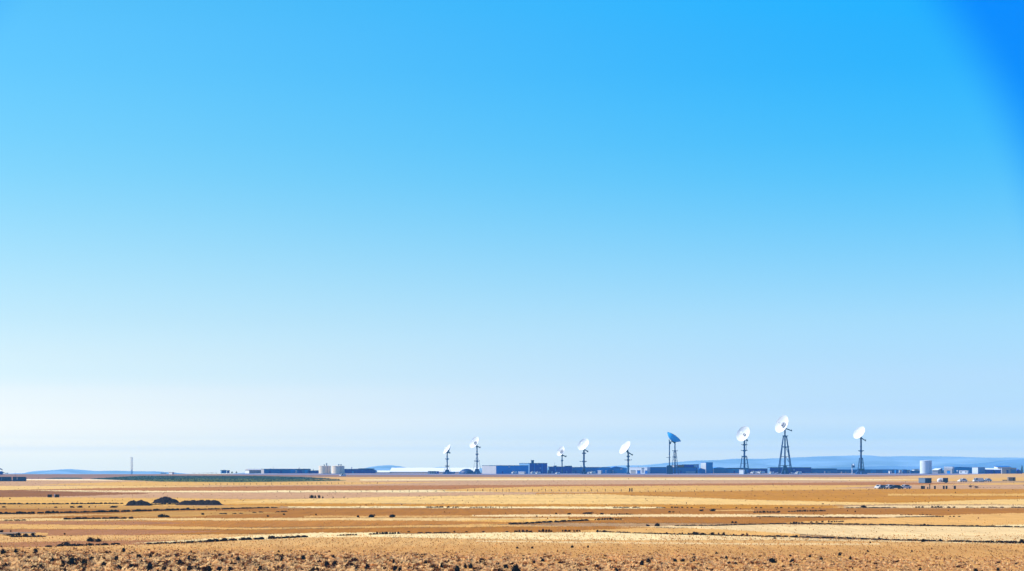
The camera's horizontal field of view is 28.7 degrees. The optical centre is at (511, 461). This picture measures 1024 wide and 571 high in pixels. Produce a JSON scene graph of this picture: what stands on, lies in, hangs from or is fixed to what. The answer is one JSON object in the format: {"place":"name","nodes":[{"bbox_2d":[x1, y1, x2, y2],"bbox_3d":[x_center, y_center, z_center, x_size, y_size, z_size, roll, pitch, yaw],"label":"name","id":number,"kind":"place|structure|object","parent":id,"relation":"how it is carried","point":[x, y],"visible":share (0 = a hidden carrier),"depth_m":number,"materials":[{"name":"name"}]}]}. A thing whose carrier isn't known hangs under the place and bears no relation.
{"place":"outdoors","nodes":[
{"label":"outdoors","id":0,"kind":"place"},
{"bbox_2d":[0,514,113,517],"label":"field","id":1,"kind":"structure","parent":0,"point":[21,515],"depth_m":344.06,"materials":[{"name":"soil"}]},
{"bbox_2d":[26,479,105,479],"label":"field","id":2,"kind":"structure","parent":0,"point":[65,479],"depth_m":1044.26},
{"bbox_2d":[0,490,147,496],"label":"field","id":3,"kind":"structure","parent":0,"point":[21,493],"depth_m":583.50,"materials":[{"name":"soil"}]},
{"bbox_2d":[0,540,179,547],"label":"field","id":4,"kind":"structure","parent":0,"point":[25,544],"depth_m":225.67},
{"bbox_2d":[45,542,119,546],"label":"hedge","id":5,"kind":"object","parent":4,"relation":"on","point":[89,544],"visible":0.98,"depth_m":218.98,"materials":[{"name":"brown plant"}]},
{"bbox_2d":[0,521,181,524],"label":"field","id":6,"kind":"structure","parent":0,"point":[79,522],"depth_m":304.08,"materials":[{"name":"soil"}]},
{"bbox_2d":[0,529,222,535],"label":"field","id":7,"kind":"structure","parent":0,"point":[60,532],"depth_m":264.73,"materials":[{"name":"soil"}]},
{"bbox_2d":[0,486,257,489],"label":"field","id":8,"kind":"structure","parent":0,"point":[33,487],"depth_m":719.71,"materials":[{"name":"soil"}]},
{"bbox_2d":[0,505,279,509],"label":"field","id":9,"kind":"structure","parent":0,"point":[102,507],"depth_m":404.58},
{"bbox_2d":[0,533,355,542],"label":"field","id":10,"kind":"structure","parent":0,"point":[134,537],"depth_m":243.57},
{"bbox_2d":[145,540,203,543],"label":"hedge","id":11,"kind":"object","parent":10,"relation":"on","point":[172,542],"visible":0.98,"depth_m":225.23,"materials":[{"name":"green plant"}]},
{"bbox_2d":[102,511,276,516],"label":"field","id":12,"kind":"structure","parent":0,"point":[170,514],"depth_m":357.41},
{"bbox_2d":[0,497,383,505],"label":"field","id":13,"kind":"structure","parent":0,"point":[64,500],"depth_m":477.82,"materials":[{"name":"gold soil"}]},
{"bbox_2d":[0,502,122,503],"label":"hedge","id":14,"kind":"object","parent":13,"relation":"on","point":[63,503],"visible":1,"depth_m":433.24,"materials":[{"name":"brown plant"}]},
{"bbox_2d":[125,500,150,505],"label":"spoil heap","id":15,"kind":"object","parent":13,"relation":"on","point":[137,503],"visible":1,"depth_m":422.09,"materials":[{"name":"soil"}]},
{"bbox_2d":[152,496,178,502],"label":"spoil heap","id":16,"kind":"object","parent":13,"relation":"on","point":[164,499],"visible":0.94,"depth_m":447.44,"materials":[{"name":"soil"}]},
{"bbox_2d":[177,500,223,504],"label":"spoil heap","id":17,"kind":"object","parent":13,"relation":"on","point":[201,502],"visible":0.99,"depth_m":428.14,"materials":[{"name":"soil"}]},
{"bbox_2d":[0,534,391,550],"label":"field","id":18,"kind":"structure","parent":0,"point":[308,540],"depth_m":222.86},
{"bbox_2d":[94,476,339,481],"bbox_3d":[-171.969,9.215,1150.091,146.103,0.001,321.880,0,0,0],"label":"field","id":19,"kind":"structure","parent":0,"point":[135,477],"depth_m":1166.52,"materials":[{"name":"plant"}]},
{"bbox_2d":[40,481,439,485],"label":"field","id":20,"kind":"structure","parent":0,"point":[130,483],"depth_m":851.91,"materials":[{"name":"soil"}]},
{"bbox_2d":[139,479,345,481],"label":"field","id":21,"kind":"structure","parent":0,"point":[233,479],"depth_m":980.20,"materials":[{"name":"soil"}]},
{"bbox_2d":[0,481,1017,518],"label":"scattered weeds","id":22,"kind":"object","parent":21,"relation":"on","point":[522,496],"visible":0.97,"depth_m":573.84,"materials":[{"name":"plant"}]},
{"bbox_2d":[29,489,484,492],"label":"field","id":23,"kind":"structure","parent":0,"point":[387,491],"depth_m":622.88,"materials":[{"name":"soil"}]},
{"bbox_2d":[142,532,396,542],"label":"field","id":24,"kind":"structure","parent":0,"point":[314,534],"depth_m":250.08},
{"bbox_2d":[204,535,307,541],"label":"hedge","id":25,"kind":"object","parent":24,"relation":"on","point":[234,539],"visible":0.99,"depth_m":235.50,"materials":[{"name":"brown plant"}]},
{"bbox_2d":[261,468,295,472],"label":"warehouse","id":26,"kind":"structure","parent":0,"point":[270,470],"depth_m":1585.18,"materials":[{"name":"blue paint"}]},
{"bbox_2d":[0,524,564,529],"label":"field","id":27,"kind":"structure","parent":0,"point":[27,526],"depth_m":285.26,"materials":[{"name":"plant"}]},
{"bbox_2d":[0,517,567,520],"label":"field","id":28,"kind":"structure","parent":0,"point":[328,518],"depth_m":320.20,"materials":[{"name":"soil"}]},
{"bbox_2d":[63,517,132,518],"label":"hedge","id":29,"kind":"object","parent":28,"relation":"on","point":[100,518],"visible":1,"depth_m":322.38,"materials":[{"name":"brown plant"}]},
{"bbox_2d":[9,520,559,527],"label":"field","id":30,"kind":"structure","parent":0,"point":[251,523],"depth_m":299.21,"materials":[{"name":"soil"}]},
{"bbox_2d":[296,468,310,472],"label":"warehouse","id":31,"kind":"structure","parent":0,"point":[299,470],"depth_m":1587.91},
{"bbox_2d":[5,491,618,498],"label":"field","id":32,"kind":"structure","parent":0,"point":[249,495],"depth_m":565.81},
{"bbox_2d":[2,526,654,535],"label":"field","id":33,"kind":"structure","parent":0,"point":[435,529],"depth_m":272.59,"materials":[{"name":"soil"}]},
{"bbox_2d":[344,467,373,472],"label":"warehouse","id":34,"kind":"structure","parent":0,"point":[363,470],"depth_m":1600.00,"materials":[{"name":"metal"}]},
{"bbox_2d":[304,515,567,517],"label":"field","id":35,"kind":"structure","parent":0,"point":[415,516],"depth_m":337.67,"materials":[{"name":"soil"}]},
{"bbox_2d":[0,474,929,478],"bbox_3d":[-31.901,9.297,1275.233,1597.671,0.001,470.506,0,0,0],"label":"field","id":36,"kind":"structure","parent":0,"point":[45,476],"depth_m":1347.41,"materials":[{"name":"soil"}]},
{"bbox_2d":[288,506,655,508],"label":"field","id":37,"kind":"structure","parent":0,"point":[582,507],"depth_m":404.44,"materials":[{"name":"soil"}]},
{"bbox_2d":[4,482,971,490],"bbox_3d":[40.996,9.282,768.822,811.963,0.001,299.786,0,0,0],"label":"field","id":38,"kind":"structure","parent":0,"point":[345,488],"depth_m":719.59,"materials":[{"name":"soil"}]},
{"bbox_2d":[919,478,931,482],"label":"site cabin","id":39,"kind":"object","parent":38,"relation":"on","point":[925,480],"visible":0.84,"depth_m":865.53,"materials":[{"name":"metal"}]},
{"bbox_2d":[0,480,1016,486],"bbox_3d":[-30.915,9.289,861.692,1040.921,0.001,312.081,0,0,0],"label":"field","id":40,"kind":"structure","parent":0,"point":[458,482],"depth_m":893.18,"materials":[{"name":"soil"}]},
{"bbox_2d":[13,477,25,480],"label":"shipping container","id":41,"kind":"object","parent":40,"relation":"on","point":[19,478],"visible":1,"depth_m":945.12,"materials":[{"name":"metal"}]},
{"bbox_2d":[0,508,1023,524],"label":"field","id":42,"kind":"structure","parent":0,"point":[296,513],"depth_m":364.69,"materials":[{"name":"soil"}]},
{"bbox_2d":[0,511,34,513],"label":"hedge","id":43,"kind":"object","parent":42,"relation":"on","point":[23,512],"visible":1,"depth_m":352.98,"materials":[{"name":"black plant"}]},
{"bbox_2d":[60,507,189,512],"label":"hedge","id":44,"kind":"object","parent":42,"relation":"on","point":[167,509],"visible":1,"depth_m":367.56,"materials":[{"name":"brown plant"}]},
{"bbox_2d":[188,507,276,509],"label":"hedge","id":45,"kind":"object","parent":42,"relation":"on","point":[229,508],"visible":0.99,"depth_m":390.20,"materials":[{"name":"brown plant"}]},
{"bbox_2d":[509,519,588,523],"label":"hedge","id":46,"kind":"object","parent":42,"relation":"on","point":[548,521],"visible":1,"depth_m":302.99,"materials":[{"name":"brown plant"}]},
{"bbox_2d":[757,516,877,517],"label":"hedge","id":47,"kind":"object","parent":42,"relation":"on","point":[819,516],"visible":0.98,"depth_m":331.36,"materials":[{"name":"brown plant"}]},
{"bbox_2d":[0,544,1023,570],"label":"field","id":48,"kind":"structure","parent":0,"point":[946,551],"depth_m":207.62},
{"bbox_2d":[67,556,76,565],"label":"dark tussock","id":49,"kind":"object","parent":48,"relation":"on","point":[70,561],"visible":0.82,"depth_m":176.62,"materials":[{"name":"black plant"}]},
{"bbox_2d":[0,545,1023,570],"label":"dry stalks","id":50,"kind":"object","parent":48,"relation":"on","point":[15,563],"visible":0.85,"depth_m":179.74,"materials":[{"name":"plant"}]},
{"bbox_2d":[0,534,1023,559],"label":"short stubble","id":51,"kind":"object","parent":48,"relation":"on","point":[509,537],"visible":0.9,"depth_m":222.13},
{"bbox_2d":[0,0,1023,473],"label":"sky","id":52,"kind":"structure","parent":0,"point":[239,236],"materials":[{"name":"blue"}]},
{"bbox_2d":[1,473,1023,544],"bbox_3d":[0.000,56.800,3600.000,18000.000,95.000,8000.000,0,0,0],"label":"ground","id":53,"kind":"structure","parent":0,"point":[612,524],"depth_m":316.33,"materials":[{"name":"soil"}]},
{"bbox_2d":[245,469,260,472],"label":"half round shed","id":54,"kind":"structure","parent":53,"relation":"on","point":[252,470],"depth_m":1592.86,"materials":[{"name":"white paint"}]},
{"bbox_2d":[390,468,478,472],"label":"long greenhouse","id":55,"kind":"object","parent":53,"relation":"on","point":[416,470],"visible":0.57,"depth_m":1613.66,"materials":[{"name":"white paint"}]},
{"bbox_2d":[459,469,473,473],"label":"equipment dome","id":56,"kind":"structure","parent":53,"relation":"on","point":[466,471],"depth_m":1530.74,"materials":[{"name":"blue paint"}]},
{"bbox_2d":[547,462,571,473],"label":"workshop building","id":57,"kind":"structure","parent":53,"relation":"on","point":[554,469],"depth_m":1573.60,"materials":[{"name":"blue paint"}]},
{"bbox_2d":[599,467,610,473],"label":"workshop building","id":58,"kind":"structure","parent":53,"relation":"on","point":[605,470],"depth_m":1574.00,"materials":[{"name":"blue paint"}]},
{"bbox_2d":[610,466,626,472],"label":"gabled hall","id":59,"kind":"structure","parent":53,"relation":"on","point":[614,469],"depth_m":1578.00,"materials":[{"name":"blue paint"}]},
{"bbox_2d":[650,464,696,473],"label":"control building","id":60,"kind":"structure","parent":53,"relation":"on","point":[686,469],"depth_m":1576.00,"materials":[{"name":"blue paint"}]},
{"bbox_2d":[701,462,712,472],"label":"tower block","id":61,"kind":"structure","parent":53,"relation":"on","point":[708,466],"depth_m":1592.55,"materials":[{"name":"blue paint"}]},
{"bbox_2d":[713,467,725,472],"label":"round roofed shed","id":62,"kind":"structure","parent":53,"relation":"on","point":[719,470],"depth_m":1600.00,"materials":[{"name":"blue paint"}]},
{"bbox_2d":[726,468,747,472],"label":"long shed","id":63,"kind":"structure","parent":53,"relation":"on","point":[732,470],"depth_m":1604.00,"materials":[{"name":"metal"}]},
{"bbox_2d":[748,468,767,472],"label":"long shed","id":64,"kind":"structure","parent":53,"relation":"on","point":[759,469],"depth_m":1600.00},
{"bbox_2d":[767,467,810,472],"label":"long shed","id":65,"kind":"structure","parent":53,"relation":"on","point":[794,469],"depth_m":1593.18,"materials":[{"name":"metal"}]},
{"bbox_2d":[811,468,836,472],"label":"long shed","id":66,"kind":"structure","parent":53,"relation":"on","point":[822,470],"depth_m":1596.00,"materials":[{"name":"blue paint"}]},
{"bbox_2d":[837,469,898,472],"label":"long shed","id":67,"kind":"structure","parent":53,"relation":"on","point":[866,470],"depth_m":1610.00,"materials":[{"name":"blue paint"}]},
{"bbox_2d":[944,467,953,473],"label":"garage","id":68,"kind":"structure","parent":53,"relation":"on","point":[948,470],"depth_m":1569.12,"materials":[{"name":"white paint"}]},
{"bbox_2d":[954,467,971,472],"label":"factory shed","id":69,"kind":"structure","parent":53,"relation":"on","point":[969,469],"depth_m":1590.00,"materials":[{"name":"metal"}]},
{"bbox_2d":[11,455,1023,473],"bbox_3d":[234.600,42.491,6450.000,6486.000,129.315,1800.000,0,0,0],"label":"hills","id":70,"kind":"structure","parent":0,"point":[830,461],"depth_m":6643.58,"materials":[{"name":"blue"}]},
{"bbox_2d":[26,473,1023,481],"bbox_3d":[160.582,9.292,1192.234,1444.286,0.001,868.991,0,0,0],"label":"field","id":71,"kind":"structure","parent":0,"point":[966,476],"depth_m":1106.24,"materials":[{"name":"soil"}]},
{"bbox_2d":[1001,468,1015,473],"bbox_3d":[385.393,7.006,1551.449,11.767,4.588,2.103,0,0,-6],"label":"grey hall","id":72,"kind":"structure","parent":71,"relation":"on","point":[1008,470],"depth_m":1550.54,"materials":[{"name":"metal"}]},
{"bbox_2d":[224,503,843,508],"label":"field","id":73,"kind":"structure","parent":0,"point":[725,506],"depth_m":423.13,"materials":[{"name":"soil"}]},
{"bbox_2d":[454,518,622,524],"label":"field","id":74,"kind":"structure","parent":0,"point":[513,520],"depth_m":314.53,"materials":[{"name":"beige soil"}]},
{"bbox_2d":[317,532,790,539],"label":"field","id":75,"kind":"structure","parent":0,"point":[634,536],"depth_m":250.00,"materials":[{"name":"soil"}]},
{"bbox_2d":[315,477,802,479],"bbox_3d":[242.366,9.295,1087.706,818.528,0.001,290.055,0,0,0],"label":"field","id":76,"kind":"structure","parent":0,"point":[348,478],"depth_m":1176.65,"materials":[{"name":"plant"}]},
{"bbox_2d":[572,466,598,473],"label":"workshop building","id":77,"kind":"structure","parent":0,"point":[576,470],"depth_m":1576.00,"materials":[{"name":"blue paint"}]},
{"bbox_2d":[225,473,969,474],"bbox_3d":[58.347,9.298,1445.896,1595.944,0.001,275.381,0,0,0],"label":"field","id":78,"kind":"structure","parent":0,"point":[599,474],"depth_m":1452.94,"materials":[{"name":"soil"}]},
{"bbox_2d":[318,463,330,473],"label":"storage tank","id":79,"kind":"object","parent":78,"relation":"on","point":[324,469],"visible":1,"depth_m":1541.07,"materials":[{"name":"metal"}]},
{"bbox_2d":[331,464,344,473],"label":"storage tank","id":80,"kind":"object","parent":78,"relation":"on","point":[338,469],"visible":1,"depth_m":1530.80,"materials":[{"name":"metal"}]},
{"bbox_2d":[442,444,451,473],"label":"dish antenna","id":81,"kind":"object","parent":78,"relation":"on","point":[446,450],"visible":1,"depth_m":1519.57,"materials":[{"name":"white paint"}]},
{"bbox_2d":[470,436,481,473],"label":"dish antenna","id":82,"kind":"object","parent":78,"relation":"on","point":[474,442],"visible":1,"depth_m":1519.64,"materials":[{"name":"white paint"}]},
{"bbox_2d":[482,465,528,473],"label":"factory hall","id":83,"kind":"structure","parent":78,"relation":"on","point":[497,469],"depth_m":1535.58,"materials":[{"name":"blue paint"}]},
{"bbox_2d":[519,460,546,473],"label":"factory hall","id":84,"kind":"structure","parent":78,"relation":"on","point":[538,467],"depth_m":1558.12,"materials":[{"name":"blue paint"}]},
{"bbox_2d":[557,446,565,473],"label":"dish antenna","id":85,"kind":"object","parent":78,"relation":"on","point":[560,450],"visible":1,"depth_m":1519.69,"materials":[{"name":"white paint"}]},
{"bbox_2d":[578,438,588,473],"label":"dish antenna","id":86,"kind":"object","parent":78,"relation":"on","point":[583,444],"visible":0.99,"depth_m":1519.46,"materials":[{"name":"white paint"}]},
{"bbox_2d":[619,441,632,473],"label":"dish antenna","id":87,"kind":"object","parent":78,"relation":"on","point":[625,446],"visible":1,"depth_m":1519.78,"materials":[{"name":"white paint"}]},
{"bbox_2d":[629,466,649,473],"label":"white office","id":88,"kind":"structure","parent":78,"relation":"on","point":[639,470],"depth_m":1567.61,"materials":[{"name":"paint"}]},
{"bbox_2d":[666,440,672,473],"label":"bare mast","id":89,"kind":"object","parent":78,"relation":"on","point":[669,469],"visible":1,"depth_m":1518.82,"materials":[{"name":"metal"}]},
{"bbox_2d":[667,432,680,473],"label":"dish antenna","id":90,"kind":"object","parent":78,"relation":"on","point":[673,438],"visible":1,"depth_m":1518.81,"materials":[{"name":"white paint"}]},
{"bbox_2d":[736,426,749,473],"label":"dish antenna","id":91,"kind":"object","parent":78,"relation":"on","point":[743,433],"visible":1,"depth_m":1519.57,"materials":[{"name":"white paint"}]},
{"bbox_2d":[775,415,792,473],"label":"dish antenna","id":92,"kind":"object","parent":78,"relation":"on","point":[781,424],"visible":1,"depth_m":1519.52,"materials":[{"name":"white paint"}]},
{"bbox_2d":[853,426,866,473],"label":"dish antenna","id":93,"kind":"object","parent":78,"relation":"on","point":[859,432],"visible":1,"depth_m":1519.42,"materials":[{"name":"white paint"}]},
{"bbox_2d":[919,460,931,473],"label":"silo","id":94,"kind":"object","parent":78,"relation":"on","point":[925,466],"visible":1,"depth_m":1536.29,"materials":[{"name":"white paint"}]},
{"bbox_2d":[985,468,993,473],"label":"twin shed","id":95,"kind":"structure","parent":78,"relation":"on","point":[989,471],"depth_m":1565.00,"materials":[{"name":"blue paint"}]},
{"bbox_2d":[237,494,1023,504],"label":"field","id":96,"kind":"structure","parent":0,"point":[607,499],"depth_m":477.74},
{"bbox_2d":[360,478,917,480],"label":"field","id":97,"kind":"structure","parent":0,"point":[637,479],"depth_m":1043.90,"materials":[{"name":"soil"}]},
{"bbox_2d":[312,537,1023,547],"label":"field","id":98,"kind":"structure","parent":0,"point":[368,540],"depth_m":228.26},
{"bbox_2d":[560,527,799,536],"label":"field","id":99,"kind":"structure","parent":0,"point":[679,530],"depth_m":264.64,"materials":[{"name":"plant"}]},
{"bbox_2d":[598,530,762,536],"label":"hedge","id":100,"kind":"object","parent":99,"relation":"on","point":[681,534],"visible":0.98,"depth_m":254.07,"materials":[{"name":"brown plant"}]},
{"bbox_2d":[472,514,933,517],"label":"field","id":101,"kind":"structure","parent":0,"point":[707,515],"depth_m":343.88,"materials":[{"name":"soil"}]},
{"bbox_2d":[437,482,1023,491],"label":"field","id":102,"kind":"structure","parent":0,"point":[690,487],"depth_m":692.25,"materials":[{"name":"gold soil"}]},
{"bbox_2d":[536,489,1023,502],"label":"field","id":103,"kind":"structure","parent":0,"point":[873,495],"depth_m":565.42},
{"bbox_2d":[631,524,1023,542],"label":"field","id":104,"kind":"structure","parent":0,"point":[917,531],"depth_m":268.44,"materials":[{"name":"soil"}]},
{"bbox_2d":[1,518,1022,538],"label":"short stubble","id":105,"kind":"object","parent":104,"relation":"on","point":[518,529],"visible":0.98,"depth_m":280.16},
{"bbox_2d":[675,523,785,525],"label":"hedge","id":106,"kind":"object","parent":104,"relation":"on","point":[728,524],"visible":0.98,"depth_m":289.62,"materials":[{"name":"brown plant"}]},
{"bbox_2d":[803,522,1023,526],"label":"hedge","id":107,"kind":"object","parent":104,"relation":"on","point":[909,524],"visible":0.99,"depth_m":288.76,"materials":[{"name":"brown plant"}]},
{"bbox_2d":[660,535,1011,543],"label":"field","id":108,"kind":"structure","parent":0,"point":[717,537],"depth_m":240.19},
{"bbox_2d":[765,535,1018,542],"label":"hedge","id":109,"kind":"object","parent":108,"relation":"on","point":[888,539],"visible":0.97,"depth_m":234.96,"materials":[{"name":"brown plant"}]},
{"bbox_2d":[785,513,1023,525],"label":"field","id":110,"kind":"structure","parent":0,"point":[1000,519],"depth_m":314.59,"materials":[{"name":"plant"}]},
{"bbox_2d":[829,465,1023,472],"bbox_3d":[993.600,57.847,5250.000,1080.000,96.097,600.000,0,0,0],"label":"hills","id":111,"kind":"structure","parent":0,"point":[910,468],"depth_m":5357.31,"materials":[{"name":"blue"}]},
{"bbox_2d":[841,484,1023,488],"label":"field","id":112,"kind":"structure","parent":0,"point":[1009,486],"depth_m":718.97,"materials":[{"name":"soil"}]},
{"bbox_2d":[849,505,1023,507],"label":"field","id":113,"kind":"structure","parent":0,"point":[960,506],"depth_m":413.40,"materials":[{"name":"soil"}]},
{"bbox_2d":[868,477,1023,480],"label":"field","id":114,"kind":"structure","parent":0,"point":[1002,479],"depth_m":1043.52,"materials":[{"name":"orange soil"}]},
{"bbox_2d":[888,493,1023,495],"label":"field","id":115,"kind":"structure","parent":0,"point":[976,494],"depth_m":565.33,"materials":[{"name":"gold soil"}]},
{"bbox_2d":[972,467,984,473],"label":"cube building","id":116,"kind":"structure","parent":0,"point":[978,470],"depth_m":1562.60,"materials":[{"name":"white paint"}]},
{"bbox_2d":[942,459,1023,469],"bbox_3d":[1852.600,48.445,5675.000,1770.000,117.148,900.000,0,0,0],"label":"hills","id":117,"kind":"structure","parent":0,"point":[1018,464],"depth_m":5789.84,"materials":[{"name":"blue"}]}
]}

